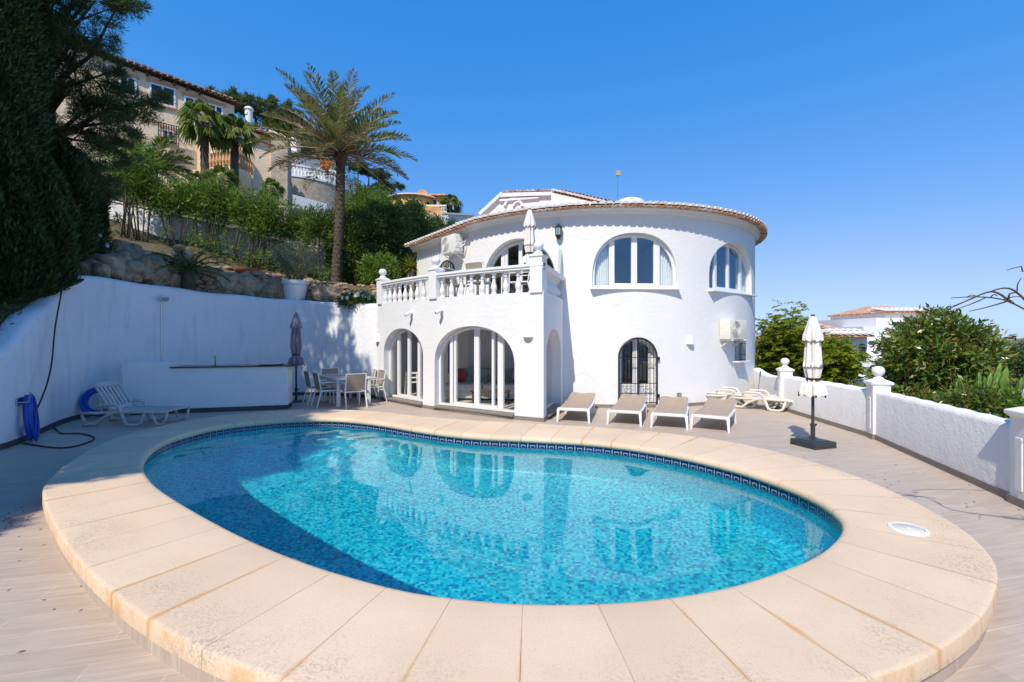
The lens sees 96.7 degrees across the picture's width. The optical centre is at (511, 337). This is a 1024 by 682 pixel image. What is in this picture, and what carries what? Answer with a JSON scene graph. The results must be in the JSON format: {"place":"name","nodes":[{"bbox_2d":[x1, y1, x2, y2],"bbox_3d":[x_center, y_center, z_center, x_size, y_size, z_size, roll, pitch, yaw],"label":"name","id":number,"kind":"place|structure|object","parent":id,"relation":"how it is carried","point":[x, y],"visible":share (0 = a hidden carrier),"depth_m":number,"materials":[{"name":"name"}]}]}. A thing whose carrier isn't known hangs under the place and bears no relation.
{"place":"outdoors","nodes":[
{"label":"outdoors","id":0,"kind":"place"},
{"bbox_2d":[0,188,1020,375],"bbox_3d":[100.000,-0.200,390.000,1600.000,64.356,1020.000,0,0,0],"label":"hillside","id":1,"kind":"structure","parent":0,"point":[155,245],"depth_m":15.75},
{"bbox_2d":[0,0,57,255],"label":"cypress","id":2,"kind":"object","parent":1,"relation":"on","point":[26,59],"visible":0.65,"depth_m":8.54,"materials":[{"name":"green plant"}]},
{"bbox_2d":[0,146,83,303],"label":"cypress","id":3,"kind":"object","parent":1,"relation":"on","point":[45,261],"visible":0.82,"depth_m":8.67,"materials":[{"name":"green plant"}]},
{"bbox_2d":[47,129,103,262],"bbox_3d":[-10.480,-3.037,10.173,2.191,3.566,2.193,0,0,0],"label":"cypress","id":4,"kind":"object","parent":1,"relation":"on","point":[83,185],"visible":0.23,"depth_m":10.23,"materials":[{"name":"green plant"}]},
{"bbox_2d":[77,149,111,243],"bbox_3d":[-12.132,-3.694,12.367,1.962,3.163,1.972,0,0,-43],"label":"cypress","id":5,"kind":"object","parent":1,"relation":"on","point":[102,221],"visible":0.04,"depth_m":12.62,"materials":[{"name":"green plant"}]},
{"bbox_2d":[79,259,111,277],"bbox_3d":[-10.492,-1.537,11.442,1.032,0.838,0.712,0,0,0],"label":"boulder","id":6,"kind":"object","parent":1,"relation":"on","point":[96,267],"visible":0.45,"depth_m":11.21,"materials":[{"name":"stone"}]},
{"bbox_2d":[95,224,118,254],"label":"daisy bush","id":7,"kind":"object","parent":1,"relation":"on","point":[103,242],"visible":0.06,"depth_m":12.10,"materials":[{"name":"green plant"}]},
{"bbox_2d":[36,0,178,235],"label":"pine tree","id":8,"kind":"object","parent":1,"relation":"on","point":[65,31],"visible":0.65,"depth_m":10.29,"materials":[{"name":"green plant"}]},
{"bbox_2d":[90,251,144,282],"bbox_3d":[-10.438,-1.663,11.984,1.580,1.249,1.154,0,0,0],"label":"boulder","id":9,"kind":"object","parent":1,"relation":"on","point":[123,265],"visible":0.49,"depth_m":11.74,"materials":[{"name":"stone"}]},
{"bbox_2d":[82,139,168,237],"bbox_3d":[-13.053,-5.006,15.224,2.590,3.760,1.897,0,0,-22],"label":"oleander","id":10,"kind":"object","parent":1,"relation":"on","point":[146,168],"visible":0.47,"depth_m":15.20,"materials":[{"name":"green plant"}]},
{"bbox_2d":[103,239,150,255],"bbox_3d":[-11.096,-2.265,13.045,1.294,1.042,0.962,0,0,0],"label":"boulder","id":11,"kind":"object","parent":1,"relation":"on","point":[133,248],"visible":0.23,"depth_m":12.85,"materials":[{"name":"stone"}]},
{"bbox_2d":[103,159,177,242],"bbox_3d":[-12.851,-4.670,15.342,2.930,3.065,1.737,0,0,0],"label":"oleander","id":12,"kind":"object","parent":1,"relation":"on","point":[142,195],"visible":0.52,"depth_m":15.31,"materials":[{"name":"green plant"}]},
{"bbox_2d":[91,128,201,207],"bbox_3d":[-14.351,-6.126,18.073,3.228,3.783,3.339,0,0,37],"label":"feather palm","id":13,"kind":"object","parent":1,"relation":"on","point":[170,159],"visible":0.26,"depth_m":17.99,"materials":[{"name":"green plant"}]},
{"bbox_2d":[128,252,169,285],"bbox_3d":[-10.277,-1.659,12.555,1.419,1.286,1.071,0,0,0],"label":"boulder","id":14,"kind":"object","parent":1,"relation":"on","point":[152,263],"visible":0.28,"depth_m":12.36,"materials":[{"name":"stone"}]},
{"bbox_2d":[54,37,274,203],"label":"beige house","id":15,"kind":"structure","parent":1,"relation":"on","point":[255,173],"depth_m":27.26,"materials":[{"name":"paint"}]},
{"bbox_2d":[146,77,177,109],"bbox_3d":[-20.491,-14.252,26.693,1.478,1.461,0.160,0,0,-39],"label":"window","id":16,"kind":"structure","parent":15,"relation":"in","point":[152,82],"depth_m":26.75,"materials":[{"name":"grey"}]},
{"bbox_2d":[158,122,178,146],"bbox_3d":[-20.165,-11.910,26.728,1.005,1.106,0.515,0,0,-39],"label":"barred window","id":17,"kind":"structure","parent":15,"relation":"in","point":[171,130],"depth_m":26.71,"materials":[{"name":"grey"}]},
{"bbox_2d":[164,267,181,286],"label":"boulder","id":18,"kind":"object","parent":1,"relation":"on","point":[172,279],"visible":0.22,"depth_m":12.88,"materials":[{"name":"stone"}]},
{"bbox_2d":[140,171,208,246],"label":"oleander","id":19,"kind":"object","parent":1,"relation":"on","point":[175,206],"visible":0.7,"depth_m":15.66,"materials":[{"name":"green plant"}]},
{"bbox_2d":[0,248,363,329],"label":"bank ground cover","id":20,"kind":"object","parent":1,"relation":"on","point":[19,313],"visible":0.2,"depth_m":11.26,"materials":[{"name":"green plant"}]},
{"bbox_2d":[171,244,194,264],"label":"boulder","id":21,"kind":"object","parent":1,"relation":"on","point":[184,249],"visible":0.48,"depth_m":14.18,"materials":[{"name":"beige stone"}]},
{"bbox_2d":[144,245,231,291],"bbox_3d":[-9.303,-1.826,13.091,2.150,1.517,2.152,0,0,0],"label":"cycad","id":22,"kind":"object","parent":1,"relation":"on","point":[188,278],"visible":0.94,"depth_m":12.96,"materials":[{"name":"green plant"}]},
{"bbox_2d":[164,261,231,292],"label":"rubble wall","id":23,"kind":"structure","parent":1,"relation":"on","point":[207,280],"depth_m":13.63,"materials":[{"name":"stone"}]},
{"bbox_2d":[158,174,239,251],"bbox_3d":[-11.049,-4.297,16.151,2.540,2.897,2.256,0,0,-40],"label":"oleander","id":24,"kind":"object","parent":1,"relation":"on","point":[217,187],"visible":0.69,"depth_m":15.97,"materials":[{"name":"green plant"}]},
{"bbox_2d":[173,99,229,214],"bbox_3d":[-15.976,-9.078,23.427,2.566,6.082,2.678,0,0,0],"label":"fan palm","id":25,"kind":"object","parent":1,"relation":"on","point":[189,110],"visible":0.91,"depth_m":23.17,"materials":[{"name":"green plant"}]},
{"bbox_2d":[183,175,257,260],"bbox_3d":[-10.334,-4.098,16.389,2.729,3.208,2.149,0,0,0],"label":"oleander","id":26,"kind":"object","parent":1,"relation":"on","point":[244,199],"visible":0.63,"depth_m":16.18,"materials":[{"name":"green plant"}]},
{"bbox_2d":[199,272,241,294],"bbox_3d":[-8.981,-1.508,14.125,1.316,1.028,0.891,0,0,0],"label":"boulder","id":27,"kind":"object","parent":1,"relation":"on","point":[229,287],"visible":0.38,"depth_m":13.90,"materials":[{"name":"stone"}]},
{"bbox_2d":[204,164,242,224],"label":"fan palm","id":28,"kind":"object","parent":1,"relation":"on","point":[216,170],"visible":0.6,"depth_m":21.30,"materials":[{"name":"green plant"}]},
{"bbox_2d":[108,201,358,284],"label":"garden wall","id":29,"kind":"structure","parent":1,"relation":"on","point":[156,224],"depth_m":16.95,"materials":[{"name":"stone"}]},
{"bbox_2d":[208,113,259,220],"bbox_3d":[-14.925,-8.959,24.442,2.628,5.990,2.630,0,0,0],"label":"fan palm","id":30,"kind":"object","parent":1,"relation":"on","point":[234,125],"visible":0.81,"depth_m":24.29,"materials":[{"name":"green plant"}]},
{"bbox_2d":[234,272,265,296],"bbox_3d":[-8.499,-1.479,14.466,1.386,1.224,0.987,0,0,0],"label":"boulder","id":31,"kind":"object","parent":1,"relation":"on","point":[247,283],"visible":0.4,"depth_m":14.10,"materials":[{"name":"stone"}]},
{"bbox_2d":[208,185,294,268],"bbox_3d":[-9.404,-3.856,16.566,2.586,3.069,2.173,0,0,0],"label":"oleander","id":32,"kind":"object","parent":1,"relation":"on","point":[261,210],"visible":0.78,"depth_m":16.17,"materials":[{"name":"green plant"}]},
{"bbox_2d":[99,253,407,298],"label":"loose stones","id":33,"kind":"object","parent":1,"relation":"on","point":[373,287],"visible":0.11,"depth_m":15.28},
{"bbox_2d":[206,84,301,133],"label":"pine tree","id":34,"kind":"object","parent":1,"relation":"on","point":[270,103],"visible":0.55,"depth_m":50.73,"materials":[{"name":"green plant"}]},
{"bbox_2d":[243,271,283,296],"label":"rubble wall","id":35,"kind":"structure","parent":1,"relation":"on","point":[261,275],"depth_m":14.71,"materials":[{"name":"stone"}]},
{"bbox_2d":[257,276,285,298],"bbox_3d":[-7.696,-1.341,14.779,1.547,1.283,1.147,0,0,0],"label":"boulder","id":36,"kind":"object","parent":1,"relation":"on","point":[272,286],"visible":0.33,"depth_m":14.42,"materials":[{"name":"stone"}]},
{"bbox_2d":[257,177,285,231],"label":"fan palm","id":37,"kind":"object","parent":1,"relation":"on","point":[274,186],"visible":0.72,"depth_m":24.84,"materials":[{"name":"green plant"}]},
{"bbox_2d":[237,186,307,272],"bbox_3d":[-8.745,-3.824,16.672,2.401,3.092,1.869,0,0,0],"label":"oleander","id":38,"kind":"object","parent":1,"relation":"on","point":[267,253],"visible":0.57,"depth_m":16.55,"materials":[{"name":"green plant"}]},
{"bbox_2d":[269,129,291,220],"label":"stone tower","id":39,"kind":"structure","parent":1,"relation":"on","point":[282,178],"depth_m":29.64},
{"bbox_2d":[281,279,308,299],"bbox_3d":[-6.931,-1.475,14.550,0.810,0.645,0.810,0,0,0],"label":"plant pot","id":40,"kind":"object","parent":1,"relation":"on","point":[294,289],"visible":0.88,"depth_m":14.27,"materials":[{"name":"ceramic"}]},
{"bbox_2d":[271,238,319,279],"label":"potted plant","id":41,"kind":"object","parent":40,"relation":"in","point":[304,264],"visible":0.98,"depth_m":14.39,"materials":[{"name":"green plant"}]},
{"bbox_2d":[261,203,334,278],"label":"oleander","id":42,"kind":"object","parent":1,"relation":"on","point":[321,214],"visible":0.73,"depth_m":16.80,"materials":[{"name":"green plant"}]},
{"bbox_2d":[293,195,328,212],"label":"ramp wall","id":43,"kind":"structure","parent":1,"relation":"on","point":[299,200],"depth_m":30.09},
{"bbox_2d":[289,137,345,182],"bbox_3d":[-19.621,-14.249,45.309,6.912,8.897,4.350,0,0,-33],"label":"white balustrade","id":44,"kind":"structure","parent":1,"relation":"on","point":[308,163],"depth_m":43.37,"materials":[{"name":"beige stone"}]},
{"bbox_2d":[280,207,363,281],"bbox_3d":[-7.119,-3.450,17.206,2.734,2.991,2.492,0,0,0],"label":"oleander","id":45,"kind":"object","parent":1,"relation":"on","point":[320,237],"visible":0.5,"depth_m":16.87,"materials":[{"name":"green plant"}]},
{"bbox_2d":[291,163,355,220],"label":"stone terrace","id":46,"kind":"structure","parent":1,"relation":"on","point":[320,190],"depth_m":36.67,"materials":[{"name":"stone"}]},
{"bbox_2d":[311,284,342,301],"bbox_3d":[-5.991,-1.267,14.962,1.350,0.999,0.943,0,0,0],"label":"boulder","id":47,"kind":"object","parent":1,"relation":"on","point":[323,293],"visible":0.46,"depth_m":14.62,"materials":[{"name":"stone"}]},
{"bbox_2d":[245,63,417,282],"bbox_3d":[-6.396,-5.430,16.619,5.620,7.577,5.792,0,0,0],"label":"date palm","id":48,"kind":"object","parent":1,"relation":"on","point":[339,135],"visible":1,"depth_m":16.08,"materials":[{"name":"green plant"}]},
{"bbox_2d":[334,287,376,311],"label":"daisy bush","id":49,"kind":"object","parent":1,"relation":"on","point":[349,297],"visible":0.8,"depth_m":13.71,"materials":[{"name":"green plant"}]},
{"bbox_2d":[321,206,394,285],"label":"shrub","id":50,"kind":"object","parent":1,"relation":"on","point":[349,262],"visible":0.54,"depth_m":17.14,"materials":[{"name":"green plant"}]},
{"bbox_2d":[330,179,403,252],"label":"shrub","id":51,"kind":"object","parent":1,"relation":"on","point":[363,196],"visible":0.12,"depth_m":20.87,"materials":[{"name":"green plant"}]},
{"bbox_2d":[354,250,403,285],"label":"shrub","id":52,"kind":"object","parent":1,"relation":"on","point":[372,266],"visible":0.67,"depth_m":15.62,"materials":[{"name":"green plant"}]},
{"bbox_2d":[351,198,420,285],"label":"shrub","id":53,"kind":"object","parent":1,"relation":"on","point":[396,223],"visible":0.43,"depth_m":18.15,"materials":[{"name":"green plant"}]},
{"bbox_2d":[399,253,418,299],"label":"yucca","id":54,"kind":"object","parent":1,"relation":"on","point":[411,270],"visible":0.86,"depth_m":16.46,"materials":[{"name":"green plant"}]},
{"bbox_2d":[380,194,438,291],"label":"shrub","id":55,"kind":"object","parent":1,"relation":"on","point":[416,210],"visible":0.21,"depth_m":20.07,"materials":[{"name":"green plant"}]},
{"bbox_2d":[387,193,448,214],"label":"yellow house","id":56,"kind":"structure","parent":1,"relation":"on","point":[430,200],"depth_m":59.15,"materials":[{"name":"tile"}]},
{"bbox_2d":[410,211,458,254],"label":"shrub","id":57,"kind":"object","parent":1,"relation":"on","point":[441,224],"visible":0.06,"depth_m":24.18,"materials":[{"name":"green plant"}]},
{"bbox_2d":[439,194,463,212],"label":"fan palm","id":58,"kind":"object","parent":1,"relation":"on","point":[453,200],"visible":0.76,"depth_m":59.59,"materials":[{"name":"green plant"}]},
{"bbox_2d":[755,299,829,377],"bbox_3d":[9.341,1.477,15.553,2.813,5.519,2.672,0,0,39],"label":"mimosa tree","id":59,"kind":"object","parent":1,"relation":"on","point":[782,339],"visible":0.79,"depth_m":15.16,"materials":[{"name":"green plant"}]},
{"bbox_2d":[790,333,877,386],"bbox_3d":[10.003,2.122,14.170,2.244,4.615,2.476,0,0,23],"label":"mimosa tree","id":60,"kind":"object","parent":1,"relation":"on","point":[842,364],"visible":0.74,"depth_m":13.66,"materials":[{"name":"green plant"}]},
{"bbox_2d":[793,323,874,384],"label":"white house","id":61,"kind":"structure","parent":1,"relation":"on","point":[859,337],"depth_m":33.98,"materials":[{"name":"concrete"}]},
{"bbox_2d":[818,306,946,367],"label":"white house","id":62,"kind":"structure","parent":1,"relation":"on","point":[874,319],"depth_m":41.00,"materials":[{"name":"paint"}]},
{"bbox_2d":[891,382,946,401],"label":"laurel bush","id":63,"kind":"object","parent":1,"relation":"on","point":[917,392],"visible":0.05,"depth_m":8.59,"materials":[{"name":"green plant"}]},
{"bbox_2d":[867,302,1019,396],"bbox_3d":[8.559,2.140,9.193,2.488,5.708,2.376,0,0,0],"label":"laurel bush","id":64,"kind":"object","parent":1,"relation":"on","point":[974,351],"visible":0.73,"depth_m":8.74,"materials":[{"name":"green plant"}]},
{"bbox_2d":[934,380,1016,416],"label":"shrub","id":65,"kind":"object","parent":1,"relation":"on","point":[974,397],"visible":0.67,"depth_m":7.09,"materials":[{"name":"green plant"}]},
{"bbox_2d":[948,266,1023,311],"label":"bare tree","id":66,"kind":"object","parent":1,"relation":"on","point":[1008,300],"visible":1,"depth_m":3.50,"materials":[{"name":"brown plant"}]},
{"bbox_2d":[954,363,1023,407],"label":"cactus","id":67,"kind":"object","parent":1,"relation":"on","point":[1002,379],"visible":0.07,"depth_m":7.42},
{"bbox_2d":[975,388,1023,418],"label":"shrub","id":68,"kind":"object","parent":1,"relation":"on","point":[1006,396],"visible":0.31,"depth_m":6.93,"materials":[{"name":"green plant"}]},
{"bbox_2d":[1002,337,1023,387],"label":"shrub","id":69,"kind":"object","parent":1,"relation":"on","point":[1020,360],"visible":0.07,"depth_m":10.51,"materials":[{"name":"green plant"}]},
{"bbox_2d":[0,395,1023,681],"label":"terrace","id":70,"kind":"structure","parent":0,"point":[68,629],"depth_m":4.37,"materials":[{"name":"beige tile"}]},
{"bbox_2d":[79,386,119,416],"bbox_3d":[-9.215,1.435,10.196,0.699,0.660,0.457,0,0,-41],"label":"coiled hose","id":71,"kind":"object","parent":70,"relation":"on","point":[84,400],"visible":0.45,"depth_m":10.05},
{"bbox_2d":[80,380,189,426],"bbox_3d":[-7.829,1.367,9.500,1.773,0.891,0.710,0,0,0],"label":"plastic lounger","id":72,"kind":"object","parent":70,"relation":"on","point":[123,410],"visible":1,"depth_m":9.33,"materials":[{"name":"plastic"}]},
{"bbox_2d":[0,275,377,449],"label":"retaining wall","id":73,"kind":"structure","parent":70,"relation":"on","point":[106,328],"depth_m":11.73,"materials":[{"name":"paint"}]},
{"bbox_2d":[16,391,38,405],"bbox_3d":[-8.273,1.038,7.784,0.182,0.203,0.360,0,0,-27],"label":"hose hanger","id":74,"kind":"object","parent":73,"relation":"attached to","point":[19,401],"visible":0.83,"depth_m":7.69,"materials":[{"name":"metal"}]},
{"bbox_2d":[23,394,39,440],"bbox_3d":[-8.247,1.385,7.795,0.167,0.811,0.307,0,0,-29],"label":"coiled hose","id":75,"kind":"object","parent":74,"relation":"hanging from","point":[31,420],"visible":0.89,"depth_m":7.74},
{"bbox_2d":[22,283,94,448],"bbox_3d":[-8.163,0.381,8.088,2.431,2.917,0.834,0,0,31],"label":"garden hose","id":76,"kind":"object","parent":73,"relation":"hanging from","point":[38,405],"visible":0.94,"depth_m":8.35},
{"bbox_2d":[122,361,302,414],"bbox_3d":[-7.243,1.195,11.245,3.711,1.210,0.720,0,0,-15],"label":"outdoor bar","id":77,"kind":"object","parent":70,"relation":"on","point":[218,388],"visible":0.81,"depth_m":10.93,"materials":[{"name":"paint"}]},
{"bbox_2d":[287,313,305,402],"bbox_3d":[-6.027,0.557,12.706,0.500,2.485,0.500,0,0,0],"label":"parasol","id":78,"kind":"object","parent":70,"relation":"on","point":[296,341],"visible":0.98,"depth_m":12.62,"materials":[{"name":"fabric"}]},
{"bbox_2d":[302,371,330,404],"bbox_3d":[-5.346,1.359,12.436,0.605,0.889,0.570,0,0,-38],"label":"garden chair","id":79,"kind":"object","parent":70,"relation":"on","point":[308,379],"visible":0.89,"depth_m":12.32,"materials":[{"name":"white metal"}]},
{"bbox_2d":[311,372,340,407],"bbox_3d":[-4.874,1.359,11.903,0.604,0.889,0.570,0,0,-38],"label":"garden chair","id":80,"kind":"object","parent":70,"relation":"on","point":[317,382],"visible":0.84,"depth_m":11.79,"materials":[{"name":"white metal"}]},
{"bbox_2d":[320,367,344,399],"bbox_3d":[-5.277,1.359,13.382,0.570,0.889,0.604,0,0,-38],"label":"garden chair","id":81,"kind":"object","parent":70,"relation":"on","point":[329,371],"visible":0.41,"depth_m":13.49,"materials":[{"name":"white metal"}]},
{"bbox_2d":[319,373,371,406],"bbox_3d":[-4.620,1.431,12.550,0.940,0.737,1.580,0,0,-38],"label":"dining table","id":82,"kind":"object","parent":70,"relation":"on","point":[337,378],"visible":0.76,"depth_m":12.20,"materials":[{"name":"white metal"}]},
{"bbox_2d":[338,373,367,409],"bbox_3d":[-4.082,1.359,11.675,0.570,0.889,0.604,0,0,-38],"label":"garden chair","id":83,"kind":"object","parent":70,"relation":"on","point":[356,382],"visible":1,"depth_m":11.50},
{"bbox_2d":[360,369,387,401],"bbox_3d":[-3.885,1.359,12.749,0.605,0.889,0.570,0,0,-38],"label":"garden chair","id":84,"kind":"object","parent":70,"relation":"on","point":[380,377],"visible":0.66,"depth_m":12.83,"materials":[{"name":"white metal"}]},
{"bbox_2d":[42,409,997,681],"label":"swimming pool","id":85,"kind":"structure","parent":70,"relation":"in","point":[868,595],"depth_m":2.71,"materials":[{"name":"stone"}]},
{"bbox_2d":[143,425,841,604],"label":"water","id":86,"kind":"structure","parent":85,"relation":"in","point":[493,523],"depth_m":4.47,"materials":[{"name":"liquid"}]},
{"bbox_2d":[887,521,930,535],"bbox_3d":[3.259,1.570,3.742,0.272,0.018,0.272,0,0,0],"label":"skimmer lid","id":87,"kind":"object","parent":85,"relation":"on","point":[908,528],"visible":1,"depth_m":3.73,"materials":[{"name":"plastic"}]},
{"bbox_2d":[375,189,767,421],"bbox_3d":[2.409,-1.828,16.366,11.687,7.456,13.426,0,0,35],"label":"white villa","id":88,"kind":"object","parent":70,"relation":"on","point":[616,301],"visible":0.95,"depth_m":11.79,"materials":[{"name":"paint"}]},
{"bbox_2d":[390,329,422,401],"bbox_3d":[-2.808,0.735,12.431,1.958,1.910,0.073,0,0,45],"label":"sliding door","id":89,"kind":"structure","parent":88,"relation":"in","point":[398,336],"depth_m":12.40,"materials":[{"name":"white plastic"}]},
{"bbox_2d":[441,233,467,263],"bbox_3d":[-1.750,-2.743,13.809,0.438,0.874,0.962,0,0,-37],"label":"air conditioner","id":90,"kind":"object","parent":88,"relation":"attached to","point":[451,244],"visible":1,"depth_m":13.62,"materials":[{"name":"white plastic"}]},
{"bbox_2d":[439,327,514,412],"bbox_3d":[-0.822,0.725,10.797,2.382,1.930,0.073,0,0,34],"label":"sliding door","id":91,"kind":"structure","parent":88,"relation":"in","point":[453,339],"depth_m":10.77,"materials":[{"name":"white plastic"}]},
{"bbox_2d":[444,368,514,398],"bbox_3d":[-0.680,1.282,12.745,2.440,0.765,0.910,0,0,8],"label":"sofa","id":92,"kind":"object","parent":88,"relation":"on","point":[465,386],"visible":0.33,"depth_m":12.45,"materials":[{"name":"fabric"}]},
{"bbox_2d":[464,261,495,295],"bbox_3d":[-0.770,-1.321,10.915,0.570,0.889,0.605,0,0,30],"label":"garden chair","id":93,"kind":"object","parent":88,"relation":"on","point":[474,265],"visible":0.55,"depth_m":10.73,"materials":[{"name":"white metal"}]},
{"bbox_2d":[486,241,554,294],"bbox_3d":[0.248,-1.790,12.612,2.271,1.740,0.073,0,0,31],"label":"balcony door","id":94,"kind":"structure","parent":88,"relation":"in","point":[504,253],"depth_m":12.83,"materials":[{"name":"white plastic"}]},
{"bbox_2d":[521,208,535,289],"bbox_3d":[0.416,-1.952,10.700,0.500,2.145,0.500,0,0,0],"label":"parasol","id":95,"kind":"object","parent":88,"relation":"on","point":[529,225],"visible":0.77,"depth_m":10.62,"materials":[{"name":"beige fabric"}]},
{"bbox_2d":[546,334,553,408],"bbox_3d":[0.784,0.755,10.772,0.070,1.870,1.664,0,0,17],"label":"side door","id":96,"kind":"structure","parent":88,"relation":"in","point":[550,337],"depth_m":11.52,"materials":[{"name":"paint"}]},
{"bbox_2d":[592,234,675,287],"bbox_3d":[3.151,-1.965,11.874,2.204,1.390,0.188,0,0,-3],"label":"arched window","id":97,"kind":"structure","parent":88,"relation":"in","point":[663,276],"depth_m":11.81,"materials":[{"name":"white plastic"}]},
{"bbox_2d":[620,339,652,401],"bbox_3d":[3.202,0.860,11.881,1.020,1.720,0.073,0,0,-3],"label":"garden door","id":98,"kind":"structure","parent":88,"relation":"in","point":[634,342],"depth_m":11.85,"materials":[{"name":"white plastic"}]},
{"bbox_2d":[709,244,748,293],"bbox_3d":[6.113,-1.955,13.032,2.462,1.370,0.188,0,0,-38],"label":"arched window","id":99,"kind":"structure","parent":88,"relation":"in","point":[739,260],"depth_m":13.21,"materials":[{"name":"white plastic"}]},
{"bbox_2d":[720,320,746,346],"bbox_3d":[6.062,-0.135,12.440,0.962,0.874,0.438,0,0,-33],"label":"air conditioner","id":100,"kind":"object","parent":88,"relation":"attached to","point":[733,330],"visible":1,"depth_m":12.19,"materials":[{"name":"beige plastic"}]},
{"bbox_2d":[557,392,595,422],"bbox_3d":[1.538,1.591,10.505,0.705,0.419,1.876,0,0,16],"label":"sun lounger","id":101,"kind":"object","parent":70,"relation":"on","point":[577,401],"visible":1,"depth_m":10.30,"materials":[{"name":"fabric"}]},
{"bbox_2d":[607,394,646,426],"bbox_3d":[2.628,1.591,10.171,0.705,0.419,1.876,0,0,21],"label":"sun lounger","id":102,"kind":"object","parent":70,"relation":"on","point":[630,404],"visible":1,"depth_m":9.98,"materials":[{"name":"fabric"}]},
{"bbox_2d":[650,396,689,429],"bbox_3d":[3.444,1.591,9.794,0.705,0.419,1.876,0,0,23],"label":"sun lounger","id":103,"kind":"object","parent":70,"relation":"on","point":[669,406],"visible":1,"depth_m":9.62,"materials":[{"name":"fabric"}]},
{"bbox_2d":[690,398,737,432],"bbox_3d":[4.277,1.591,9.508,0.705,0.419,1.876,0,0,32],"label":"sun lounger","id":104,"kind":"object","parent":70,"relation":"on","point":[717,408],"visible":1,"depth_m":9.32,"materials":[{"name":"fabric"}]},
{"bbox_2d":[705,387,778,408],"bbox_3d":[5.964,1.577,11.939,1.800,0.471,0.694,0,0,32],"label":"plastic lounger","id":105,"kind":"object","parent":70,"relation":"on","point":[724,392],"visible":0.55,"depth_m":11.83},
{"bbox_2d":[726,389,792,411],"bbox_3d":[6.393,1.577,11.360,1.800,0.471,0.694,0,0,40],"label":"plastic lounger","id":106,"kind":"object","parent":70,"relation":"on","point":[751,395],"visible":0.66,"depth_m":11.33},
{"bbox_2d":[790,314,836,449],"bbox_3d":[4.981,0.715,7.535,0.460,2.180,0.460,0,0,-18],"label":"parasol","id":107,"kind":"object","parent":70,"relation":"on","point":[812,386],"visible":1,"depth_m":7.46,"materials":[{"name":"beige fabric"}]},
{"bbox_2d":[754,358,1023,508],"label":"parapet wall","id":108,"kind":"structure","parent":70,"relation":"on","point":[984,451],"depth_m":6.55,"materials":[{"name":"paint"}]},
{"bbox_2d":[54,0,1023,337],"label":"sky","id":109,"kind":"structure","parent":0,"point":[878,145],"materials":[{"name":"blue"}]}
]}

